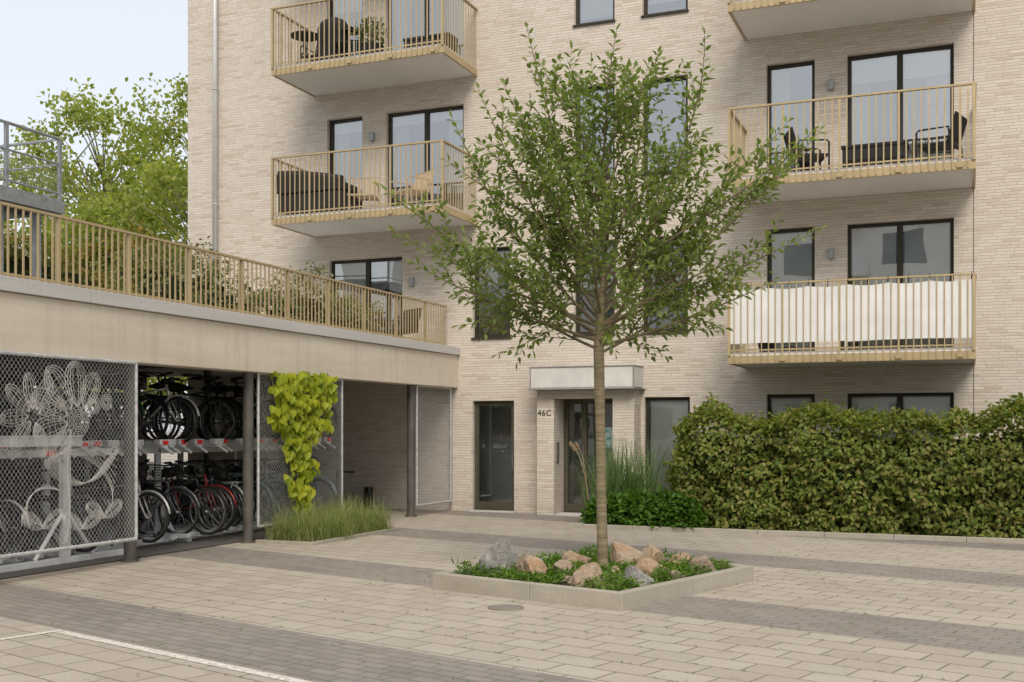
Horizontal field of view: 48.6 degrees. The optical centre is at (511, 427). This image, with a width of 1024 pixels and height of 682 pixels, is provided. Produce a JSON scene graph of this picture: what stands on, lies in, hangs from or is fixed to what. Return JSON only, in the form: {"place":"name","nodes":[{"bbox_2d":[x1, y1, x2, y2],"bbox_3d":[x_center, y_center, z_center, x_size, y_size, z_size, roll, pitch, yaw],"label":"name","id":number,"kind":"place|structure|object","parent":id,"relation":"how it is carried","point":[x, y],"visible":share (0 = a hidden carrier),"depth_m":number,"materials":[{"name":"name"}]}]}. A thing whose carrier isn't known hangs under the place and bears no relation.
{"place":"outdoors","nodes":[
{"label":"outdoors","id":0,"kind":"place"},
{"bbox_2d":[0,119,64,280],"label":"steel staircase","id":1,"kind":"structure","parent":0,"point":[19,197],"depth_m":18.82,"materials":[{"name":"metal"}]},
{"bbox_2d":[0,0,187,431],"label":"sky","id":2,"kind":"structure","parent":0,"point":[44,44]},
{"bbox_2d":[403,32,457,53],"bbox_3d":[-1.585,-7.365,22.103,1.000,0.450,0.450,0,0,22],"label":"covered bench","id":3,"kind":"object","parent":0,"point":[419,39],"visible":0.39,"depth_m":21.92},
{"bbox_2d":[0,432,1023,681],"bbox_3d":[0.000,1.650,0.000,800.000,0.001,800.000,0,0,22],"label":"pavement","id":4,"kind":"structure","parent":0,"point":[252,588],"depth_m":9.91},
{"bbox_2d":[0,146,91,257],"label":"background tree","id":5,"kind":"object","parent":4,"relation":"on","point":[11,222],"visible":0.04,"depth_m":42.26,"materials":[{"name":"green plant"}]},
{"bbox_2d":[0,77,186,256],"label":"background tree","id":6,"kind":"object","parent":4,"relation":"on","point":[85,120],"visible":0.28,"depth_m":38.55,"materials":[{"name":"green plant"}]},
{"bbox_2d":[29,182,186,425],"bbox_3d":[-12.199,-2.881,35.506,5.869,9.081,6.423,0,0,22],"label":"background tree","id":7,"kind":"object","parent":4,"relation":"on","point":[90,210],"visible":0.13,"depth_m":34.28,"materials":[{"name":"green plant"}]},
{"bbox_2d":[75,72,187,280],"bbox_3d":[-10.348,-5.396,38.650,8.647,14.117,7.867,0,0,-14],"label":"background tree","id":8,"kind":"object","parent":4,"relation":"on","point":[164,132],"visible":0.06,"depth_m":37.40,"materials":[{"name":"green plant"}]},
{"bbox_2d":[95,153,187,422],"bbox_3d":[-9.014,-3.181,32.785,6.469,9.670,6.464,0,0,22],"label":"background tree","id":9,"kind":"object","parent":4,"relation":"on","point":[165,178],"visible":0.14,"depth_m":32.20,"materials":[{"name":"green plant"}]},
{"bbox_2d":[0,630,310,681],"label":"painted line","id":10,"kind":"object","parent":4,"relation":"on","point":[241,669],"visible":1,"depth_m":8.19,"materials":[{"name":"paint"}]},
{"bbox_2d":[0,201,459,578],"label":"bicycle shelter","id":11,"kind":"object","parent":4,"relation":"on","point":[55,323],"visible":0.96,"depth_m":15.00,"materials":[{"name":"concrete"}]},
{"bbox_2d":[0,441,93,564],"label":"bicycle rack","id":12,"kind":"object","parent":11,"relation":"on","point":[26,558],"visible":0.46,"depth_m":13.89,"materials":[{"name":"metal"}]},
{"bbox_2d":[0,469,30,557],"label":"bicycle","id":13,"kind":"object","parent":12,"relation":"on","point":[21,513],"visible":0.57,"depth_m":13.18,"materials":[{"name":"white paint"}]},
{"bbox_2d":[0,468,37,552],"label":"bicycle","id":14,"kind":"object","parent":12,"relation":"on","point":[20,503],"visible":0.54,"depth_m":13.64,"materials":[{"name":"black paint"}]},
{"bbox_2d":[0,360,58,435],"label":"bicycle","id":15,"kind":"object","parent":12,"relation":"on","point":[22,394],"visible":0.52,"depth_m":13.62,"materials":[{"name":"black paint"}]},
{"bbox_2d":[0,468,58,549],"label":"bicycle","id":16,"kind":"object","parent":12,"relation":"on","point":[39,500],"visible":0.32,"depth_m":14.01,"materials":[{"name":"black paint"}]},
{"bbox_2d":[0,362,62,435],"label":"bicycle","id":17,"kind":"object","parent":12,"relation":"on","point":[29,384],"visible":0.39,"depth_m":13.98,"materials":[{"name":"black paint"}]},
{"bbox_2d":[0,364,82,435],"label":"bicycle","id":18,"kind":"object","parent":12,"relation":"on","point":[12,396],"visible":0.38,"depth_m":14.35,"materials":[{"name":"white paint"}]},
{"bbox_2d":[4,467,105,551],"bbox_3d":[-5.802,1.020,14.253,1.799,1.043,0.615,0,1,25],"label":"bicycle","id":19,"kind":"object","parent":12,"relation":"on","point":[72,503],"visible":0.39,"depth_m":14.10,"materials":[{"name":"grey paint"}]},
{"bbox_2d":[0,435,123,572],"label":"rack end stand","id":20,"kind":"object","parent":11,"relation":"on","point":[65,556],"visible":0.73,"depth_m":13.64,"materials":[{"name":"metal"}]},
{"bbox_2d":[4,233,149,295],"bbox_3d":[-9.248,-2.508,18.177,1.707,2.284,10.733,0,0,22],"label":"autumn hedge","id":21,"kind":"object","parent":11,"relation":"on","point":[27,266],"visible":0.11,"depth_m":20.19,"materials":[{"name":"green plant"}]},
{"bbox_2d":[0,439,191,553],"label":"bicycle rack","id":22,"kind":"object","parent":11,"relation":"on","point":[146,447],"visible":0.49,"depth_m":15.57,"materials":[{"name":"metal"}]},
{"bbox_2d":[0,367,69,435],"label":"bicycle","id":23,"kind":"object","parent":22,"relation":"on","point":[37,383],"visible":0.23,"depth_m":14.70,"materials":[{"name":"black paint"}]},
{"bbox_2d":[0,465,92,544],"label":"bicycle","id":24,"kind":"object","parent":22,"relation":"on","point":[52,507],"visible":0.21,"depth_m":14.62,"materials":[{"name":"black paint"}]},
{"bbox_2d":[6,367,107,439],"bbox_3d":[-6.060,-0.290,15.007,1.799,1.043,0.615,0,2,23],"label":"bicycle","id":25,"kind":"object","parent":22,"relation":"on","point":[104,414],"visible":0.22,"depth_m":14.81,"materials":[{"name":"grey paint"}]},
{"bbox_2d":[17,368,120,439],"bbox_3d":[-6.043,-0.290,15.346,1.799,1.043,0.615,0,1,20],"label":"bicycle","id":26,"kind":"object","parent":22,"relation":"on","point":[100,418],"visible":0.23,"depth_m":15.19,"materials":[{"name":"black paint"}]},
{"bbox_2d":[19,466,123,542],"bbox_3d":[-5.816,1.020,14.939,1.799,1.043,0.615,0,-2,24],"label":"bicycle","id":27,"kind":"object","parent":22,"relation":"on","point":[107,497],"visible":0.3,"depth_m":14.77,"materials":[{"name":"black paint"}]},
{"bbox_2d":[44,370,123,440],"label":"bicycle","id":28,"kind":"object","parent":22,"relation":"on","point":[104,386],"visible":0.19,"depth_m":15.89,"materials":[{"name":"black paint"}]},
{"bbox_2d":[43,368,145,439],"bbox_3d":[-5.799,-0.290,15.588,1.798,1.043,0.615,0,0,19],"label":"bicycle","id":29,"kind":"object","parent":22,"relation":"on","point":[141,409],"visible":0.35,"depth_m":15.46,"materials":[{"name":"green paint"}]},
{"bbox_2d":[70,369,170,440],"bbox_3d":[-5.621,-0.290,16.198,1.799,1.043,0.615,0,-1,22],"label":"bicycle","id":30,"kind":"object","parent":22,"relation":"on","point":[159,401],"visible":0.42,"depth_m":16.01,"materials":[{"name":"black paint"}]},
{"bbox_2d":[71,464,170,542],"bbox_3d":[-5.362,1.020,15.414,1.799,1.043,0.615,0,-1,24],"label":"bicycle","id":31,"kind":"object","parent":22,"relation":"on","point":[155,494],"visible":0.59,"depth_m":15.22,"materials":[{"name":"white paint"}]},
{"bbox_2d":[76,464,165,536],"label":"bicycle","id":32,"kind":"object","parent":22,"relation":"on","point":[158,532],"visible":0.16,"depth_m":15.61,"materials":[{"name":"black paint"}]},
{"bbox_2d":[75,462,173,534],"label":"bicycle","id":33,"kind":"object","parent":22,"relation":"on","point":[166,497],"visible":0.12,"depth_m":15.98,"materials":[{"name":"black paint"}]},
{"bbox_2d":[98,461,200,533],"bbox_3d":[-5.282,1.020,16.370,1.799,1.043,0.615,0,2,18],"label":"bicycle","id":34,"kind":"object","parent":22,"relation":"on","point":[184,490],"visible":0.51,"depth_m":16.21,"materials":[{"name":"grey paint"}]},
{"bbox_2d":[101,371,199,442],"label":"bicycle","id":35,"kind":"object","parent":22,"relation":"on","point":[189,402],"visible":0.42,"depth_m":16.19,"materials":[{"name":"black metal"}]},
{"bbox_2d":[25,213,179,292],"bbox_3d":[-11.754,-2.988,26.057,9.649,3.294,2.204,0,0,22],"label":"autumn hedge","id":36,"kind":"object","parent":11,"relation":"on","point":[142,229],"visible":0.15,"depth_m":24.41,"materials":[{"name":"green plant"}]},
{"bbox_2d":[89,438,281,541],"bbox_3d":[-5.117,0.893,17.631,2.703,1.487,2.165,0,0,22],"label":"bicycle rack","id":37,"kind":"object","parent":11,"relation":"on","point":[211,445],"visible":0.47,"depth_m":17.19,"materials":[{"name":"metal"}]},
{"bbox_2d":[93,372,191,439],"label":"bicycle","id":38,"kind":"object","parent":37,"relation":"on","point":[184,405],"visible":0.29,"depth_m":16.65,"materials":[{"name":"black paint"}]},
{"bbox_2d":[109,374,194,438],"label":"bicycle","id":39,"kind":"object","parent":37,"relation":"on","point":[192,417],"visible":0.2,"depth_m":16.98,"materials":[{"name":"grey paint"}]},
{"bbox_2d":[138,461,228,534],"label":"bicycle","id":40,"kind":"object","parent":37,"relation":"on","point":[214,490],"visible":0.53,"depth_m":16.37,"materials":[{"name":"black paint"}]},
{"bbox_2d":[138,461,236,532],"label":"bicycle","id":41,"kind":"object","parent":37,"relation":"on","point":[227,492],"visible":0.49,"depth_m":16.72,"materials":[{"name":"red paint"}]},
{"bbox_2d":[138,373,237,439],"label":"bicycle","id":42,"kind":"object","parent":37,"relation":"on","point":[208,400],"visible":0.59,"depth_m":17.13,"materials":[{"name":"black paint"}]},
{"bbox_2d":[146,375,230,438],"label":"bicycle","id":43,"kind":"object","parent":37,"relation":"on","point":[173,436],"visible":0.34,"depth_m":17.52,"materials":[{"name":"green paint"}]},
{"bbox_2d":[143,461,238,527],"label":"bicycle","id":44,"kind":"object","parent":37,"relation":"on","point":[215,469],"visible":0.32,"depth_m":17.07,"materials":[{"name":"black paint"}]},
{"bbox_2d":[155,376,242,438],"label":"bicycle","id":45,"kind":"object","parent":37,"relation":"on","point":[237,404],"visible":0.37,"depth_m":17.76,"materials":[{"name":"black paint"}]},
{"bbox_2d":[170,378,242,438],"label":"bicycle","id":46,"kind":"object","parent":37,"relation":"on","point":[238,410],"visible":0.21,"depth_m":18.09,"materials":[{"name":"black paint"}]},
{"bbox_2d":[174,460,242,526],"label":"bicycle","id":47,"kind":"object","parent":37,"relation":"on","point":[237,489],"visible":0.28,"depth_m":17.39,"materials":[{"name":"white paint"}]},
{"bbox_2d":[163,459,256,524],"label":"bicycle","id":48,"kind":"object","parent":37,"relation":"on","point":[189,486],"visible":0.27,"depth_m":17.75,"materials":[{"name":"black paint"}]},
{"bbox_2d":[183,459,273,522],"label":"bicycle","id":49,"kind":"object","parent":37,"relation":"on","point":[254,484],"visible":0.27,"depth_m":17.94,"materials":[{"name":"blue paint"}]},
{"bbox_2d":[197,377,280,439],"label":"bicycle","id":50,"kind":"object","parent":37,"relation":"on","point":[225,389],"visible":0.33,"depth_m":18.38,"materials":[{"name":"white paint"}]},
{"bbox_2d":[107,235,384,333],"bbox_3d":[-3.929,-2.161,18.471,1.434,1.513,7.018,0,0,22],"label":"terrace hedge","id":51,"kind":"object","parent":11,"relation":"on","point":[183,282],"visible":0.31,"depth_m":16.97,"materials":[{"name":"green plant"}]},
{"bbox_2d":[174,437,335,521],"bbox_3d":[-4.454,0.893,19.347,2.646,1.487,1.545,0,0,22],"label":"bicycle rack","id":52,"kind":"object","parent":11,"relation":"on","point":[323,441],"visible":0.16,"depth_m":19.20,"materials":[{"name":"metal"}]},
{"bbox_2d":[208,458,293,519],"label":"bicycle","id":53,"kind":"object","parent":52,"relation":"on","point":[236,469],"visible":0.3,"depth_m":18.51,"materials":[{"name":"blue paint"}]},
{"bbox_2d":[228,457,298,518],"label":"bicycle","id":54,"kind":"object","parent":52,"relation":"on","point":[276,476],"visible":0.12,"depth_m":18.77,"materials":[{"name":"black paint"}]},
{"bbox_2d":[256,457,335,516],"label":"bicycle","id":55,"kind":"object","parent":52,"relation":"on","point":[316,480],"visible":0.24,"depth_m":19.25,"materials":[{"name":"grey paint"}]},
{"bbox_2d":[379,308,422,338],"bbox_3d":[-2.167,-1.895,21.827,0.647,0.833,0.644,0,0,-38],"label":"armchair","id":56,"kind":"object","parent":11,"relation":"on","point":[407,322],"visible":0.43,"depth_m":21.95,"materials":[{"name":"beige wicker"}]},
{"bbox_2d":[255,527,398,545],"bbox_3d":[-2.754,1.637,17.237,0.980,0.065,2.540,0,0,22],"label":"kerb","id":57,"kind":"object","parent":4,"relation":"on","point":[319,542],"depth_m":16.23,"materials":[{"name":"concrete"}]},
{"bbox_2d":[45,530,1020,681],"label":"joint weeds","id":58,"kind":"object","parent":4,"relation":"on","point":[572,636],"visible":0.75,"depth_m":9.38,"materials":[{"name":"green plant"}]},
{"bbox_2d":[432,551,753,611],"bbox_3d":[0.897,1.573,11.908,2.300,0.175,2.620,0,0,38],"label":"tree planter","id":59,"kind":"object","parent":4,"relation":"on","point":[612,600],"visible":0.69,"depth_m":10.93,"materials":[{"name":"concrete"}]},
{"bbox_2d":[478,538,518,575],"bbox_3d":[-0.141,1.484,11.888,0.265,0.605,0.497,-18,2,39],"label":"rock","id":60,"kind":"object","parent":59,"relation":"in","point":[501,552],"visible":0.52,"depth_m":11.81,"materials":[{"name":"stone"}]},
{"bbox_2d":[515,554,547,580],"bbox_3d":[0.210,1.456,11.583,0.264,0.343,0.536,0,0,-19],"label":"rock","id":61,"kind":"object","parent":59,"relation":"in","point":[527,562],"visible":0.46,"depth_m":11.40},
{"bbox_2d":[571,562,608,588],"bbox_3d":[0.733,1.542,10.819,0.384,0.409,0.368,-19,18,-37],"label":"rock","id":62,"kind":"object","parent":59,"relation":"in","point":[587,571],"visible":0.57,"depth_m":10.77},
{"bbox_2d":[450,544,732,590],"bbox_3d":[0.892,1.414,11.900,2.174,0.255,2.507,0,0,39],"label":"ground cover","id":63,"kind":"object","parent":59,"relation":"on","point":[612,577],"visible":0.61,"depth_m":11.47,"materials":[{"name":"green plant"}]},
{"bbox_2d":[373,22,826,569],"bbox_3d":[1.023,-1.342,11.714,4.838,5.888,3.102,0,0,-21],"label":"courtyard tree","id":64,"kind":"object","parent":59,"relation":"in","point":[558,243],"visible":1,"depth_m":11.60,"materials":[{"name":"green plant"}]},
{"bbox_2d":[610,541,640,565],"bbox_3d":[1.258,1.483,12.325,0.403,0.475,0.392,0,0,-17],"label":"rock","id":65,"kind":"object","parent":59,"relation":"in","point":[620,551],"visible":0.41,"depth_m":12.29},
{"bbox_2d":[621,565,654,585],"bbox_3d":[1.246,1.504,11.090,0.352,0.305,0.263,6,3,1],"label":"rock","id":66,"kind":"object","parent":59,"relation":"in","point":[631,570],"visible":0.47,"depth_m":11.00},
{"bbox_2d":[574,522,1023,543],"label":"bed kerb","id":67,"kind":"structure","parent":4,"relation":"on","point":[832,534],"depth_m":17.19,"materials":[{"name":"concrete"}]},
{"label":"grass bed soil","id":68,"kind":"structure","parent":4,"relation":"on","visible":0},
{"bbox_2d":[253,494,307,540],"bbox_3d":[-3.334,1.336,16.461,1.072,0.772,1.095,0,0,-37],"label":"grass clump","id":69,"kind":"object","parent":68,"relation":"on","point":[275,530],"visible":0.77,"depth_m":16.37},
{"bbox_2d":[267,371,337,521],"bbox_3d":[-3.155,0.384,17.211,0.237,2.534,1.842,0,0,22],"label":"climbing vine","id":70,"kind":"object","parent":68,"relation":"on","point":[292,388],"visible":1,"depth_m":17.10,"materials":[{"name":"green plant"}]},
{"bbox_2d":[278,501,338,541],"bbox_3d":[-2.935,1.362,16.271,1.108,0.823,1.166,0,0,22],"label":"grass clump","id":71,"kind":"object","parent":68,"relation":"on","point":[309,534],"visible":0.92,"depth_m":16.18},
{"bbox_2d":[290,500,352,540],"bbox_3d":[-2.862,1.355,16.497,1.315,0.780,1.079,0,0,22],"label":"grass clump","id":72,"kind":"object","parent":68,"relation":"on","point":[324,527],"visible":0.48,"depth_m":16.44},
{"bbox_2d":[305,497,361,539],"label":"grass clump","id":73,"kind":"object","parent":68,"relation":"on","point":[344,530],"visible":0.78,"depth_m":16.68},
{"bbox_2d":[328,496,391,533],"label":"grass clump","id":74,"kind":"object","parent":68,"relation":"on","point":[365,528],"visible":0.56,"depth_m":17.50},
{"bbox_2d":[353,493,406,530],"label":"grass clump","id":75,"kind":"object","parent":68,"relation":"on","point":[385,522],"visible":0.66,"depth_m":17.98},
{"bbox_2d":[188,0,1023,515],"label":"apartment building","id":76,"kind":"structure","parent":0,"point":[890,274],"depth_m":21.26,"materials":[{"name":"brick"}]},
{"bbox_2d":[277,171,357,214],"bbox_3d":[-3.857,-4.670,22.487,1.440,0.840,0.730,0,0,22],"label":"sofa","id":77,"kind":"object","parent":76,"relation":"on","point":[316,191],"visible":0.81,"depth_m":22.16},
{"bbox_2d":[317,17,357,59],"bbox_3d":[-3.454,-7.660,22.481,0.847,0.960,0.556,0,0,22],"label":"chair","id":78,"kind":"object","parent":76,"relation":"on","point":[331,36],"visible":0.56,"depth_m":22.29,"materials":[{"name":"metal"}]},
{"bbox_2d":[330,117,361,182],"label":"window","id":79,"kind":"structure","parent":76,"relation":"in","point":[344,131],"depth_m":23.79,"materials":[{"name":"glass"}]},
{"bbox_2d":[330,0,361,23],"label":"window","id":80,"kind":"structure","parent":76,"relation":"in","point":[336,1],"depth_m":23.76,"materials":[{"name":"clear glass"}]},
{"bbox_2d":[343,178,378,206],"bbox_3d":[-2.976,-4.605,22.426,0.644,0.833,0.648,0,0,2],"label":"armchair","id":81,"kind":"object","parent":76,"relation":"on","point":[366,196],"visible":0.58,"depth_m":22.64,"materials":[{"name":"wicker"}]},
{"bbox_2d":[332,257,401,337],"bbox_3d":[-2.945,-2.505,23.529,1.710,1.970,0.225,0,0,22],"label":"window","id":82,"kind":"structure","parent":76,"relation":"in","point":[393,276],"depth_m":23.44,"materials":[{"name":"glass"}]},
{"bbox_2d":[350,15,392,53],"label":"potted plant","id":83,"kind":"object","parent":76,"relation":"on","point":[371,36],"visible":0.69,"depth_m":21.83,"materials":[{"name":"green plant"}]},
{"bbox_2d":[391,169,434,204],"bbox_3d":[-1.934,-4.605,22.002,0.647,0.833,0.644,0,0,-38],"label":"armchair","id":84,"kind":"object","parent":76,"relation":"on","point":[419,185],"visible":0.65,"depth_m":22.04,"materials":[{"name":"wicker"}]},
{"bbox_2d":[388,0,462,56],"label":"window","id":85,"kind":"structure","parent":76,"relation":"in","point":[397,1],"depth_m":23.24,"materials":[{"name":"glass"}]},
{"bbox_2d":[388,105,463,210],"bbox_3d":[-1.689,-5.320,23.022,1.740,2.240,0.225,0,0,22],"label":"window","id":86,"kind":"structure","parent":76,"relation":"in","point":[402,125],"depth_m":22.96,"materials":[{"name":"clear glass"}]},
{"bbox_2d":[471,247,510,339],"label":"window","id":87,"kind":"structure","parent":76,"relation":"in","point":[500,336],"depth_m":22.46,"materials":[{"name":"glass"}]},
{"bbox_2d":[475,401,513,510],"bbox_3d":[-0.333,0.545,22.346,0.880,2.150,0.151,0,0,22],"label":"door","id":88,"kind":"structure","parent":76,"relation":"in","point":[481,505],"depth_m":22.41,"materials":[{"name":"black metal"}]},
{"bbox_2d":[564,399,612,512],"bbox_3d":[1.530,0.535,21.605,1.150,2.170,0.151,0,0,22],"label":"door","id":89,"kind":"structure","parent":76,"relation":"in","point":[568,507],"depth_m":21.70,"materials":[{"name":"black metal"}]},
{"bbox_2d":[573,241,615,335],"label":"window","id":90,"kind":"structure","parent":76,"relation":"in","point":[588,333],"depth_m":21.69,"materials":[{"name":"brown metal"}]},
{"bbox_2d":[573,0,615,27],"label":"window","id":91,"kind":"structure","parent":76,"relation":"in","point":[590,2],"depth_m":21.66,"materials":[{"name":"glass"}]},
{"bbox_2d":[641,237,687,333],"bbox_3d":[2.860,-2.648,21.039,0.900,1.805,0.237,0,0,22],"label":"window","id":92,"kind":"structure","parent":76,"relation":"in","point":[645,280],"depth_m":21.10,"materials":[{"name":"brown metal"}]},
{"bbox_2d":[646,397,689,491],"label":"window","id":93,"kind":"structure","parent":76,"relation":"in","point":[662,413],"depth_m":21.17,"materials":[{"name":"glass"}]},
{"bbox_2d":[767,394,814,443],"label":"window","id":94,"kind":"structure","parent":76,"relation":"in","point":[779,405],"depth_m":20.31,"materials":[{"name":"glass"}]},
{"bbox_2d":[767,227,814,351],"bbox_3d":[5.000,-2.400,20.250,0.840,2.300,0.097,0,0,22],"label":"window","id":95,"kind":"structure","parent":76,"relation":"in","point":[804,265],"depth_m":20.28,"materials":[{"name":"glass"}]},
{"bbox_2d":[767,61,814,173],"bbox_3d":[5.024,-5.350,20.309,0.840,2.300,0.225,0,0,22],"label":"window","id":96,"kind":"structure","parent":76,"relation":"in","point":[781,80],"depth_m":20.42,"materials":[{"name":"glass"}]},
{"bbox_2d":[784,127,829,171],"bbox_3d":[5.005,-4.626,19.268,0.653,0.836,0.649,0,0,2],"label":"armchair","id":97,"kind":"object","parent":76,"relation":"on","point":[807,155],"visible":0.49,"depth_m":19.16,"materials":[{"name":"black wicker"}]},
{"bbox_2d":[841,140,909,167],"bbox_3d":[6.035,-4.440,18.809,1.050,0.460,0.550,0,0,22],"label":"table","id":98,"kind":"object","parent":76,"relation":"on","point":[872,151],"visible":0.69,"depth_m":18.62,"materials":[{"name":"black wicker"}]},
{"bbox_2d":[848,392,953,440],"bbox_3d":[6.703,0.225,19.562,1.734,1.650,0.097,0,0,22],"label":"window","id":99,"kind":"structure","parent":76,"relation":"in","point":[934,403],"depth_m":19.53,"materials":[{"name":"glass"}]},
{"bbox_2d":[848,218,953,349],"bbox_3d":[6.703,-2.400,19.562,1.734,2.300,0.097,0,0,22],"label":"window","id":100,"kind":"structure","parent":76,"relation":"in","point":[852,248],"depth_m":19.54,"materials":[{"name":"clear glass"}]},
{"bbox_2d":[848,44,953,166],"bbox_3d":[6.727,-5.350,19.621,1.734,2.300,0.225,0,0,22],"label":"window","id":101,"kind":"structure","parent":76,"relation":"in","point":[936,69],"depth_m":19.53,"materials":[{"name":"clear glass"}]},
{"bbox_2d":[915,111,966,161],"bbox_3d":[7.005,-4.626,18.463,0.653,0.836,0.649,0,0,37],"label":"armchair","id":102,"kind":"object","parent":76,"relation":"on","point":[948,143],"visible":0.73,"depth_m":18.37,"materials":[{"name":"fabric"}]},
{"bbox_2d":[628,523,1018,537],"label":"flower bed soil","id":103,"kind":"structure","parent":0,"point":[865,530],"depth_m":17.65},
{"bbox_2d":[578,492,631,524],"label":"shrub","id":104,"kind":"object","parent":103,"relation":"on","point":[588,516],"visible":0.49,"depth_m":18.79,"materials":[{"name":"green plant"}]},
{"bbox_2d":[560,431,654,509],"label":"tall grass","id":105,"kind":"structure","parent":103,"relation":"on","point":[609,490],"depth_m":19.31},
{"bbox_2d":[573,432,663,493],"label":"tall grass","id":106,"kind":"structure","parent":103,"relation":"on","point":[625,480],"depth_m":19.36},
{"bbox_2d":[607,487,665,525],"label":"shrub","id":107,"kind":"object","parent":103,"relation":"on","point":[641,503],"visible":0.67,"depth_m":18.51,"materials":[{"name":"green plant"}]},
{"bbox_2d":[607,432,671,496],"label":"tall grass","id":108,"kind":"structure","parent":103,"relation":"on","point":[652,489],"depth_m":19.12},
{"bbox_2d":[642,483,693,529],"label":"shrub","id":109,"kind":"object","parent":103,"relation":"on","point":[664,501],"visible":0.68,"depth_m":18.22,"materials":[{"name":"green plant"}]},
{"bbox_2d":[663,489,712,530],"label":"shrub","id":110,"kind":"object","parent":103,"relation":"on","point":[693,518],"visible":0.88,"depth_m":18.01,"materials":[{"name":"green plant"}]},
{"bbox_2d":[662,391,1023,538],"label":"hedge","id":111,"kind":"object","parent":103,"relation":"on","point":[946,483],"visible":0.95,"depth_m":17.29,"materials":[{"name":"green plant"}]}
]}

